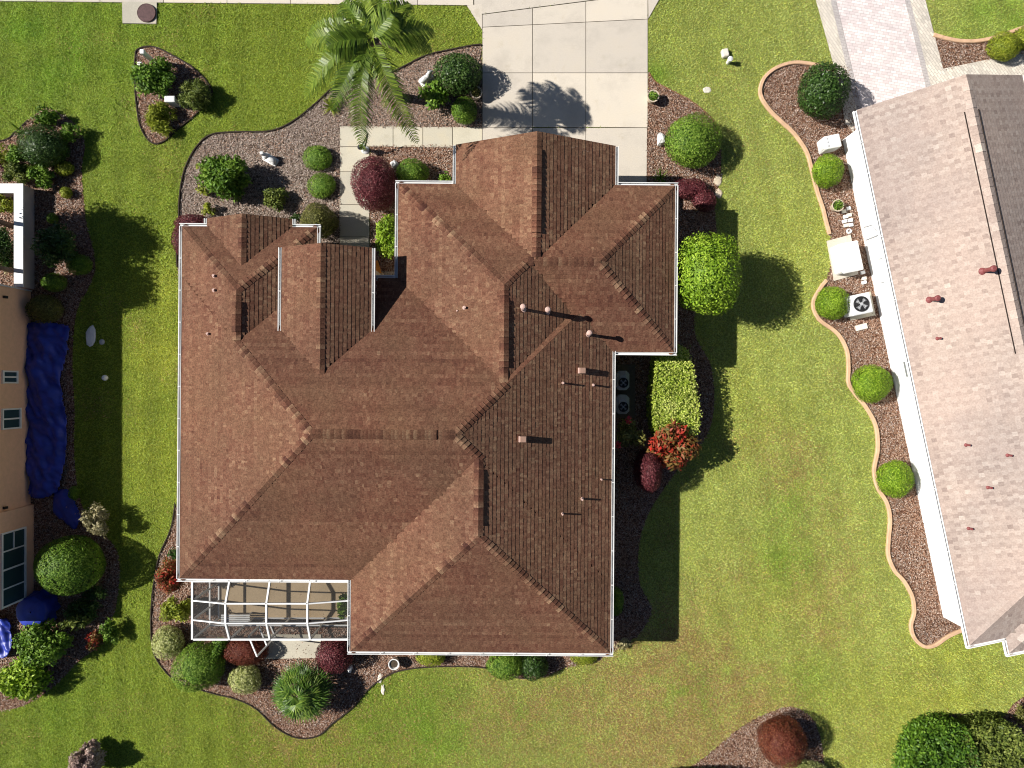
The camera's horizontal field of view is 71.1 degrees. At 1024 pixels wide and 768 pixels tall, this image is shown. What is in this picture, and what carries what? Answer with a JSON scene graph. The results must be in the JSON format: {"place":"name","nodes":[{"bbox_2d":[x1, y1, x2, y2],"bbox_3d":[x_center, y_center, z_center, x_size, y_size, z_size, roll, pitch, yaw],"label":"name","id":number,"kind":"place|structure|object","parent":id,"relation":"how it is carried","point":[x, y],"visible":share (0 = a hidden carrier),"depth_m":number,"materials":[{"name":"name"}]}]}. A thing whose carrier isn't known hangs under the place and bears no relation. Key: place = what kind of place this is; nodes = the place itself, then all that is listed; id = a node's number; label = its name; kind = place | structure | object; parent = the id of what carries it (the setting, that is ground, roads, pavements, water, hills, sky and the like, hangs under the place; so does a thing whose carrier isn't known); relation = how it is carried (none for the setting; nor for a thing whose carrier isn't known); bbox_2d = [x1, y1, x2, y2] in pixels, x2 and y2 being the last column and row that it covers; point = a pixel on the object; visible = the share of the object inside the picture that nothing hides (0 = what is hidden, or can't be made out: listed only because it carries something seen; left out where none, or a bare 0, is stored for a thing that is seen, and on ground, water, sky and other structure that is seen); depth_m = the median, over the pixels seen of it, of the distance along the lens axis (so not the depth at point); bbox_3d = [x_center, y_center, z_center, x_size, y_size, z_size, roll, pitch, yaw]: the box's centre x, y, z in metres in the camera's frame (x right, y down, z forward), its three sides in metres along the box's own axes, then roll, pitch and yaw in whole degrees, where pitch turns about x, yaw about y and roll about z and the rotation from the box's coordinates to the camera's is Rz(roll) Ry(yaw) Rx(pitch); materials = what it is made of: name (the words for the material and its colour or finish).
{"place":"outdoors","nodes":[
{"label":"outdoors","id":0,"kind":"place"},
{"bbox_2d":[0,0,472,4],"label":"sidewalk","id":1,"kind":"structure","parent":0,"point":[443,2],"depth_m":27.96,"materials":[{"name":"concrete"}]},
{"bbox_2d":[219,582,347,619],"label":"patio floor","id":2,"kind":"structure","parent":0,"point":[257,592],"depth_m":27.91,"materials":[{"name":"beige concrete"}]},
{"bbox_2d":[0,0,1023,767],"bbox_3d":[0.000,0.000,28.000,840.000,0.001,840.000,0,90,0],"label":"lawn","id":3,"kind":"structure","parent":0,"point":[288,8],"depth_m":28.00,"materials":[{"name":"green plant"}]},
{"bbox_2d":[0,284,33,609],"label":"house","id":4,"kind":"structure","parent":3,"relation":"on","point":[16,545],"depth_m":27.00,"materials":[{"name":"beige paint"}]},
{"bbox_2d":[1,408,21,429],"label":"window","id":5,"kind":"structure","parent":4,"relation":"in","point":[11,418],"depth_m":26.87,"materials":[{"name":"glass"}]},
{"bbox_2d":[0,526,26,609],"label":"window","id":6,"kind":"structure","parent":4,"relation":"in","point":[13,544],"depth_m":26.78,"materials":[{"name":"black glass"}]},
{"bbox_2d":[0,184,34,288],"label":"courtyard wall","id":7,"kind":"structure","parent":3,"relation":"on","point":[24,227],"depth_m":27.31,"materials":[{"name":"paint"}]},
{"bbox_2d":[0,108,119,710],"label":"mulch bed","id":8,"kind":"object","parent":3,"relation":"on","point":[42,272],"visible":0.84,"depth_m":27.99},
{"bbox_2d":[0,618,11,657],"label":"blue tarp","id":9,"kind":"object","parent":8,"relation":"on","point":[5,637],"visible":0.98,"depth_m":27.73,"materials":[{"name":"plastic"}]},
{"bbox_2d":[0,227,13,267],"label":"leafy shrub","id":10,"kind":"object","parent":8,"relation":"on","point":[4,237],"visible":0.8,"depth_m":27.35,"materials":[{"name":"green plant"}]},
{"bbox_2d":[1,160,32,184],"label":"leafy shrub","id":11,"kind":"object","parent":8,"relation":"on","point":[16,171],"visible":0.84,"depth_m":27.42,"materials":[{"name":"green plant"}]},
{"bbox_2d":[0,656,53,701],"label":"leafy shrub","id":12,"kind":"object","parent":8,"relation":"on","point":[19,681],"visible":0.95,"depth_m":27.06,"materials":[{"name":"green plant"}]},
{"bbox_2d":[16,588,60,625],"bbox_3d":[-18.315,8.658,27.630,1.446,0.740,1.437,0,90,0],"label":"covered table","id":13,"kind":"object","parent":8,"relation":"on","point":[40,606],"visible":0.94,"depth_m":27.27,"materials":[{"name":"fabric"}]},
{"bbox_2d":[25,161,54,190],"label":"leafy shrub","id":14,"kind":"object","parent":8,"relation":"on","point":[39,174],"visible":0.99,"depth_m":27.39,"materials":[{"name":"green plant"}]},
{"bbox_2d":[9,618,73,668],"bbox_3d":[-17.899,9.848,27.288,2.300,1.417,1.783,0,90,0],"label":"leafy shrub","id":15,"kind":"object","parent":8,"relation":"on","point":[42,643],"visible":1,"depth_m":26.97,"materials":[{"name":"green plant"}]},
{"bbox_2d":[16,123,70,167],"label":"round shrub","id":16,"kind":"object","parent":8,"relation":"on","point":[44,148],"visible":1,"depth_m":27.06,"materials":[{"name":"green plant"}]},
{"bbox_2d":[25,294,64,323],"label":"round shrub","id":17,"kind":"object","parent":8,"relation":"on","point":[46,307],"visible":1,"depth_m":27.43,"materials":[{"name":"green plant"}]},
{"bbox_2d":[31,103,60,127],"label":"leafy shrub","id":18,"kind":"object","parent":8,"relation":"on","point":[53,117],"visible":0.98,"depth_m":27.55,"materials":[{"name":"green plant"}]},
{"bbox_2d":[24,320,69,497],"bbox_3d":[-18.075,0.975,27.707,1.703,0.541,6.901,0,90,0],"label":"blue tarp","id":19,"kind":"object","parent":8,"relation":"on","point":[46,437],"visible":1,"depth_m":27.72,"materials":[{"name":"blue plastic"}]},
{"bbox_2d":[40,272,67,291],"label":"round shrub","id":20,"kind":"object","parent":8,"relation":"on","point":[54,282],"visible":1,"depth_m":27.57,"materials":[{"name":"green plant"}]},
{"bbox_2d":[30,220,77,268],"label":"leafy shrub","id":21,"kind":"object","parent":8,"relation":"on","point":[56,247],"visible":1,"depth_m":26.89,"materials":[{"name":"green plant"}]},
{"bbox_2d":[53,489,80,528],"bbox_3d":[-17.347,4.873,27.914,1.053,0.105,1.554,0,90,0],"label":"blue tarp","id":22,"kind":"object","parent":8,"relation":"on","point":[65,509],"visible":0.98,"depth_m":27.91,"materials":[{"name":"plastic"}]},
{"bbox_2d":[33,535,106,595],"bbox_3d":[-16.680,6.826,26.961,2.451,2.079,2.224,0,90,0],"label":"round shrub","id":23,"kind":"object","parent":8,"relation":"on","point":[71,565],"visible":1,"depth_m":26.50,"materials":[{"name":"green plant"}]},
{"bbox_2d":[60,122,87,142],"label":"leafy shrub","id":24,"kind":"object","parent":8,"relation":"on","point":[67,133],"visible":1,"depth_m":27.48,"materials":[{"name":"green plant"}]},
{"bbox_2d":[65,253,92,274],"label":"round shrub","id":25,"kind":"object","parent":8,"relation":"on","point":[79,265],"visible":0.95,"depth_m":27.50,"materials":[{"name":"green plant"}]},
{"bbox_2d":[63,598,103,625],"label":"leafy shrub","id":26,"kind":"object","parent":8,"relation":"on","point":[81,606],"visible":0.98,"depth_m":27.47,"materials":[{"name":"green plant"}]},
{"bbox_2d":[78,501,109,538],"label":"leafy shrub","id":27,"kind":"object","parent":8,"relation":"on","point":[99,527],"visible":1,"depth_m":27.16,"materials":[{"name":"beige plant"}]},
{"bbox_2d":[0,35,1023,767],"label":"pale chips","id":28,"kind":"object","parent":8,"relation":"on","point":[282,179],"visible":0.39,"depth_m":27.96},
{"bbox_2d":[67,739,106,767],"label":"rock boulder","id":29,"kind":"object","parent":3,"relation":"on","point":[90,754],"visible":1,"depth_m":27.13,"materials":[{"name":"beige stone"}]},
{"bbox_2d":[98,617,119,645],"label":"leafy shrub","id":30,"kind":"object","parent":3,"relation":"on","point":[111,633],"visible":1,"depth_m":27.51,"materials":[{"name":"green plant"}]},
{"bbox_2d":[122,2,156,23],"bbox_3d":[-14.530,-14.480,27.974,1.355,0.048,0.856,0,90,0],"label":"utility pad","id":31,"kind":"object","parent":3,"relation":"on","point":[129,12],"visible":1,"depth_m":27.95,"materials":[{"name":"concrete"}]},
{"bbox_2d":[136,47,210,142],"bbox_3d":[-13.215,-11.273,27.988,3.015,0.001,3.800,0,90,0],"label":"mulch bed","id":32,"kind":"object","parent":3,"relation":"on","point":[173,94],"visible":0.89,"depth_m":27.99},
{"bbox_2d":[130,56,176,98],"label":"leafy shrub","id":33,"kind":"object","parent":32,"relation":"on","point":[155,77],"visible":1,"depth_m":27.16,"materials":[{"name":"green plant"}]},
{"bbox_2d":[144,100,177,137],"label":"leafy shrub","id":34,"kind":"object","parent":32,"relation":"on","point":[156,119],"visible":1,"depth_m":27.52,"materials":[{"name":"green plant"}]},
{"bbox_2d":[134,45,212,144],"bbox_3d":[-13.215,-11.273,27.963,3.070,0.074,3.855,0,90,0],"label":"bed edging","id":35,"kind":"object","parent":32,"relation":"on","point":[184,123],"visible":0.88,"depth_m":27.93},
{"bbox_2d":[177,78,212,111],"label":"leafy shrub","id":36,"kind":"object","parent":32,"relation":"on","point":[197,92],"visible":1,"depth_m":27.39,"materials":[{"name":"green plant"}]},
{"bbox_2d":[191,580,349,656],"bbox_3d":[-8.579,8.440,26.585,5.708,2.830,2.884,0,90,0],"label":"screen enclosure","id":37,"kind":"object","parent":3,"relation":"on","point":[266,622],"visible":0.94,"depth_m":25.54,"materials":[{"name":"white paint"}]},
{"bbox_2d":[178,46,481,273],"bbox_3d":[-6.804,-7.797,27.987,14.370,0.001,7.166,-21,90,0],"label":"mulch bed","id":38,"kind":"object","parent":3,"relation":"on","point":[294,130],"visible":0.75,"depth_m":27.99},
{"bbox_2d":[194,154,252,201],"bbox_3d":[-10.931,-7.831,27.256,2.122,1.480,1.741,0,90,0],"label":"leafy shrub","id":39,"kind":"object","parent":38,"relation":"on","point":[221,175],"visible":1,"depth_m":26.89,"materials":[{"name":"green plant"}]},
{"bbox_2d":[263,187,289,212],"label":"leafy shrub","id":40,"kind":"object","parent":38,"relation":"on","point":[275,199],"visible":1,"depth_m":27.51,"materials":[{"name":"green plant"}]},
{"bbox_2d":[302,145,332,170],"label":"round shrub","id":41,"kind":"object","parent":38,"relation":"on","point":[317,156],"visible":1,"depth_m":27.64,"materials":[{"name":"green plant"}]},
{"bbox_2d":[300,202,338,238],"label":"round shrub","id":42,"kind":"object","parent":38,"relation":"on","point":[321,216],"visible":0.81,"depth_m":26.73,"materials":[{"name":"green plant"}]},
{"bbox_2d":[307,172,335,198],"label":"round shrub","id":43,"kind":"object","parent":38,"relation":"on","point":[322,185],"visible":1,"depth_m":27.63,"materials":[{"name":"green plant"}]},
{"bbox_2d":[176,43,481,266],"bbox_3d":[-8.139,-10.281,27.958,14.738,0.085,3.483,-36,90,0],"label":"bed edging","id":44,"kind":"object","parent":38,"relation":"on","point":[281,127],"visible":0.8,"depth_m":27.92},
{"bbox_2d":[303,0,434,151],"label":"feather palm","id":45,"kind":"object","parent":38,"relation":"on","point":[384,22],"visible":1,"depth_m":22.63,"materials":[{"name":"green plant"}]},
{"bbox_2d":[417,79,450,109],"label":"leafy shrub","id":46,"kind":"object","parent":38,"relation":"on","point":[432,95],"visible":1,"depth_m":27.30,"materials":[{"name":"green plant"}]},
{"bbox_2d":[433,52,482,96],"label":"round shrub","id":47,"kind":"object","parent":38,"relation":"on","point":[457,73],"visible":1,"depth_m":27.00,"materials":[{"name":"green plant"}]},
{"bbox_2d":[451,96,476,124],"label":"round shrub","id":48,"kind":"object","parent":38,"relation":"on","point":[464,110],"visible":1,"depth_m":27.38,"materials":[{"name":"green plant"}]},
{"bbox_2d":[152,508,622,737],"bbox_3d":[-5.137,10.416,27.987,18.546,0.001,8.149,14,90,0],"label":"mulch bed","id":49,"kind":"object","parent":3,"relation":"on","point":[331,630],"visible":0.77,"depth_m":27.99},
{"bbox_2d":[151,624,185,660],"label":"round shrub","id":50,"kind":"object","parent":49,"relation":"on","point":[168,642],"visible":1,"depth_m":27.34,"materials":[{"name":"green plant"}]},
{"bbox_2d":[154,555,184,594],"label":"leafy shrub","id":51,"kind":"object","parent":49,"relation":"on","point":[167,583],"visible":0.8,"depth_m":26.44,"materials":[{"name":"red plant"}]},
{"bbox_2d":[159,595,195,622],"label":"leafy shrub","id":52,"kind":"object","parent":49,"relation":"on","point":[180,612],"visible":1,"depth_m":26.89,"materials":[{"name":"green plant"}]},
{"bbox_2d":[170,641,225,692],"bbox_3d":[-11.984,10.756,27.319,2.017,1.362,1.865,0,90,0],"label":"round shrub","id":53,"kind":"object","parent":49,"relation":"on","point":[198,667],"visible":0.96,"depth_m":27.04,"materials":[{"name":"green plant"}]},
{"bbox_2d":[227,664,261,694],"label":"round shrub","id":54,"kind":"object","parent":49,"relation":"on","point":[245,678],"visible":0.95,"depth_m":27.37,"materials":[{"name":"green plant"}]},
{"bbox_2d":[221,636,268,665],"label":"round shrub","id":55,"kind":"object","parent":49,"relation":"on","point":[243,651],"visible":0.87,"depth_m":27.29,"materials":[{"name":"red plant"}]},
{"bbox_2d":[259,634,320,658],"bbox_3d":[-8.670,10.240,27.970,2.460,0.060,0.960,0,90,0],"label":"patio step","id":56,"kind":"object","parent":49,"relation":"on","point":[287,652],"visible":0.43,"depth_m":27.94,"materials":[{"name":"concrete"}]},
{"bbox_2d":[270,660,336,724],"bbox_3d":[-7.909,11.678,27.112,2.539,1.576,2.431,0,90,0],"label":"fan palm","id":57,"kind":"object","parent":49,"relation":"on","point":[292,706],"visible":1,"depth_m":26.74,"materials":[{"name":"green plant"}]},
{"bbox_2d":[315,637,353,673],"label":"round shrub","id":58,"kind":"object","parent":49,"relation":"on","point":[332,655],"visible":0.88,"depth_m":27.13,"materials":[{"name":"red plant"}]},
{"bbox_2d":[150,502,526,738],"bbox_3d":[-7.660,10.802,27.963,15.481,0.074,6.332,27,90,0],"label":"bed edging","id":59,"kind":"object","parent":49,"relation":"on","point":[252,706],"visible":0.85,"depth_m":27.93,"materials":[{"name":"concrete"}]},
{"bbox_2d":[485,656,524,680],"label":"round shrub","id":60,"kind":"object","parent":49,"relation":"on","point":[507,666],"visible":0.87,"depth_m":27.22,"materials":[{"name":"green plant"}]},
{"bbox_2d":[521,656,548,681],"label":"round shrub","id":61,"kind":"object","parent":49,"relation":"on","point":[533,666],"visible":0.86,"depth_m":27.27,"materials":[{"name":"green plant"}]},
{"bbox_2d":[340,126,481,274],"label":"walkway","id":62,"kind":"structure","parent":3,"relation":"on","point":[354,226],"depth_m":27.96,"materials":[{"name":"concrete"}]},
{"bbox_2d":[370,147,452,270],"bbox_3d":[-3.920,-6.560,27.986,3.240,0.001,5.520,0,90,0],"label":"mulch bed","id":63,"kind":"object","parent":3,"relation":"on","point":[434,161],"visible":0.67,"depth_m":27.99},
{"bbox_2d":[350,156,396,212],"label":"round shrub","id":64,"kind":"object","parent":63,"relation":"on","point":[374,183],"visible":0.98,"depth_m":26.63,"materials":[{"name":"red plant"}]},
{"bbox_2d":[375,213,394,258],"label":"leafy shrub","id":65,"kind":"object","parent":63,"relation":"on","point":[385,238],"visible":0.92,"depth_m":27.15,"materials":[{"name":"green plant"}]},
{"bbox_2d":[396,158,429,180],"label":"round shrub","id":66,"kind":"object","parent":63,"relation":"on","point":[410,169],"visible":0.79,"depth_m":27.30,"materials":[{"name":"green plant"}]},
{"bbox_2d":[176,131,677,656],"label":"house","id":67,"kind":"structure","parent":3,"relation":"on","point":[416,451],"depth_m":24.46,"materials":[{"name":"brown tile"}]},
{"bbox_2d":[0,34,1023,767],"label":"wood chips","id":68,"kind":"object","parent":3,"relation":"on","point":[616,554],"visible":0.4,"depth_m":27.96,"materials":[{"name":"brown wood"}]},
{"bbox_2d":[613,74,720,640],"bbox_3d":[5.085,-1.030,27.988,6.170,0.001,22.260,0,90,0],"label":"mulch bed","id":69,"kind":"object","parent":3,"relation":"on","point":[631,462],"visible":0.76,"depth_m":27.99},
{"bbox_2d":[615,364,634,417],"bbox_3d":[4.320,0.280,27.960,0.960,0.080,2.080,0,90,0],"label":"equipment pad","id":70,"kind":"object","parent":69,"relation":"on","point":[629,392],"visible":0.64,"depth_m":27.92,"materials":[{"name":"concrete"}]},
{"bbox_2d":[615,416,645,447],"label":"leafy shrub","id":71,"kind":"object","parent":69,"relation":"on","point":[626,437],"visible":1,"depth_m":26.50,"materials":[{"name":"green plant"}]},
{"bbox_2d":[633,449,662,492],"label":"round shrub","id":72,"kind":"object","parent":69,"relation":"on","point":[646,470],"visible":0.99,"depth_m":26.49,"materials":[{"name":"red plant"}]},
{"bbox_2d":[644,418,701,471],"bbox_3d":[6.048,2.289,26.962,1.970,2.068,1.953,29,90,0],"label":"leafy shrub","id":73,"kind":"object","parent":69,"relation":"on","point":[665,439],"visible":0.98,"depth_m":26.38,"materials":[{"name":"red plant"}]},
{"bbox_2d":[645,343,702,445],"bbox_3d":[6.109,0.437,27.208,1.958,1.583,3.933,0,90,0],"label":"clipped hedge","id":74,"kind":"object","parent":69,"relation":"on","point":[672,394],"visible":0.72,"depth_m":26.63,"materials":[{"name":"green plant"}]},
{"bbox_2d":[674,177,707,199],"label":"round shrub","id":75,"kind":"object","parent":69,"relation":"on","point":[691,188],"visible":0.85,"depth_m":27.53,"materials":[{"name":"red plant"}]},
{"bbox_2d":[664,111,722,168],"bbox_3d":[6.901,-9.234,27.220,2.172,1.560,2.132,0,90,0],"label":"round shrub","id":76,"kind":"object","parent":69,"relation":"on","point":[691,142],"visible":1,"depth_m":26.85,"materials":[{"name":"green plant"}]},
{"bbox_2d":[691,189,716,211],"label":"round shrub","id":77,"kind":"object","parent":69,"relation":"on","point":[706,200],"visible":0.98,"depth_m":27.47,"materials":[{"name":"red plant"}]},
{"bbox_2d":[677,231,741,315],"bbox_3d":[7.019,-3.962,26.270,2.426,3.472,3.090,0,90,0],"label":"tree","id":78,"kind":"object","parent":69,"relation":"on","point":[707,279],"visible":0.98,"depth_m":25.11,"materials":[{"name":"green plant"}]},
{"bbox_2d":[690,707,823,767],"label":"mulch bed","id":79,"kind":"object","parent":3,"relation":"on","point":[715,759],"visible":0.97,"depth_m":27.99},
{"bbox_2d":[756,714,807,767],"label":"round shrub","id":80,"kind":"object","parent":79,"relation":"on","point":[781,741],"visible":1,"depth_m":26.69,"materials":[{"name":"red plant"}]},
{"bbox_2d":[762,65,960,644],"bbox_3d":[14.103,-1.266,27.988,3.726,0.001,23.396,-14,90,0],"label":"mulch bed","id":81,"kind":"object","parent":3,"relation":"on","point":[854,361],"visible":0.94,"depth_m":27.99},
{"bbox_2d":[758,60,831,234],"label":"garden curb","id":82,"kind":"structure","parent":81,"relation":"on","point":[776,117],"depth_m":27.89,"materials":[{"name":"concrete"}]},
{"bbox_2d":[797,60,852,119],"bbox_3d":[11.812,-11.137,27.100,1.934,1.801,2.120,0,90,0],"label":"round shrub","id":83,"kind":"object","parent":81,"relation":"on","point":[823,90],"visible":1,"depth_m":26.74,"materials":[{"name":"green plant"}]},
{"bbox_2d":[811,153,844,188],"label":"round shrub","id":84,"kind":"object","parent":81,"relation":"on","point":[830,171],"visible":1,"depth_m":27.23,"materials":[{"name":"green plant"}]},
{"bbox_2d":[817,134,841,153],"bbox_3d":[12.230,-9.258,27.655,0.640,0.690,0.500,-12,90,0],"label":"utility cabinet","id":85,"kind":"object","parent":81,"relation":"on","point":[829,143],"visible":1,"depth_m":27.35,"materials":[{"name":"metal"}]},
{"bbox_2d":[815,286,850,319],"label":"round shrub","id":86,"kind":"object","parent":81,"relation":"on","point":[832,301],"visible":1,"depth_m":27.25,"materials":[{"name":"green plant"}]},
{"bbox_2d":[826,235,857,280],"bbox_3d":[12.880,-4.920,27.965,0.972,0.070,1.644,-11,90,0],"label":"equipment pad","id":87,"kind":"object","parent":81,"relation":"on","point":[836,241],"visible":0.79,"depth_m":27.93,"materials":[{"name":"concrete"}]},
{"bbox_2d":[830,240,863,274],"bbox_3d":[12.857,-4.825,27.560,0.810,0.740,1.140,-12,90,0],"label":"generator","id":88,"kind":"object","parent":87,"relation":"on","point":[846,257],"visible":1,"depth_m":27.19,"materials":[{"name":"white paint"}]},
{"bbox_2d":[850,292,875,320],"bbox_3d":[13.583,-3.040,27.960,1.000,0.080,0.950,-12,90,0],"label":"equipment pad","id":89,"kind":"object","parent":81,"relation":"on","point":[862,316],"visible":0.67,"depth_m":27.92,"materials":[{"name":"concrete"}]},
{"bbox_2d":[842,292,872,317],"bbox_3d":[13.270,-3.040,27.552,0.820,0.735,0.780,-12,90,0],"label":"air conditioner","id":90,"kind":"object","parent":89,"relation":"on","point":[861,303],"visible":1,"depth_m":27.24,"materials":[{"name":"white metal"}]},
{"bbox_2d":[851,364,892,402],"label":"round shrub","id":91,"kind":"object","parent":81,"relation":"on","point":[871,382],"visible":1,"depth_m":27.17,"materials":[{"name":"green plant"}]},
{"bbox_2d":[811,279,961,648],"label":"garden curb","id":92,"kind":"structure","parent":81,"relation":"on","point":[880,493],"depth_m":27.89,"materials":[{"name":"concrete"}]},
{"bbox_2d":[875,459,914,497],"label":"round shrub","id":93,"kind":"object","parent":81,"relation":"on","point":[895,479],"visible":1,"depth_m":27.19,"materials":[{"name":"green plant"}]},
{"bbox_2d":[816,0,1023,131],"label":"paver border","id":94,"kind":"object","parent":3,"relation":"on","point":[937,73],"visible":0.6,"depth_m":27.96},
{"bbox_2d":[842,74,1023,656],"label":"house","id":95,"kind":"structure","parent":3,"relation":"on","point":[936,171],"depth_m":24.88,"materials":[{"name":"beige tile"}]},
{"bbox_2d":[936,38,1023,68],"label":"mulch bed","id":96,"kind":"object","parent":3,"relation":"on","point":[959,49],"visible":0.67,"depth_m":27.99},
{"bbox_2d":[985,31,1021,61],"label":"round shrub","id":97,"kind":"object","parent":96,"relation":"on","point":[1002,47],"visible":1,"depth_m":27.36,"materials":[{"name":"green plant"}]},
{"bbox_2d":[949,697,1023,764],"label":"mulch bed","id":98,"kind":"object","parent":3,"relation":"on","point":[1010,717],"visible":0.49,"depth_m":27.99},
{"bbox_2d":[891,711,980,767],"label":"clipped hedge","id":99,"kind":"object","parent":98,"relation":"on","point":[931,740],"visible":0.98,"depth_m":26.98,"materials":[{"name":"green plant"}]},
{"bbox_2d":[956,709,1023,767],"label":"clipped hedge","id":100,"kind":"object","parent":98,"relation":"on","point":[996,741],"visible":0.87,"depth_m":26.97,"materials":[{"name":"green plant"}]},
{"bbox_2d":[467,0,658,181],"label":"driveway","id":101,"kind":"structure","parent":0,"point":[590,71],"depth_m":27.96,"materials":[{"name":"concrete"}]},
{"bbox_2d":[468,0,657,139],"bbox_3d":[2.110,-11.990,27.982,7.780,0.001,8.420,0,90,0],"label":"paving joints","id":102,"kind":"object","parent":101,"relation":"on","point":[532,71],"visible":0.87,"depth_m":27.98,"materials":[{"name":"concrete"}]},
{"bbox_2d":[836,0,925,127],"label":"paver driveway","id":103,"kind":"structure","parent":0,"point":[882,50],"depth_m":27.97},
{"bbox_2d":[831,0,930,109],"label":"paver band","id":104,"kind":"object","parent":103,"relation":"on","point":[914,31],"visible":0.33,"depth_m":27.96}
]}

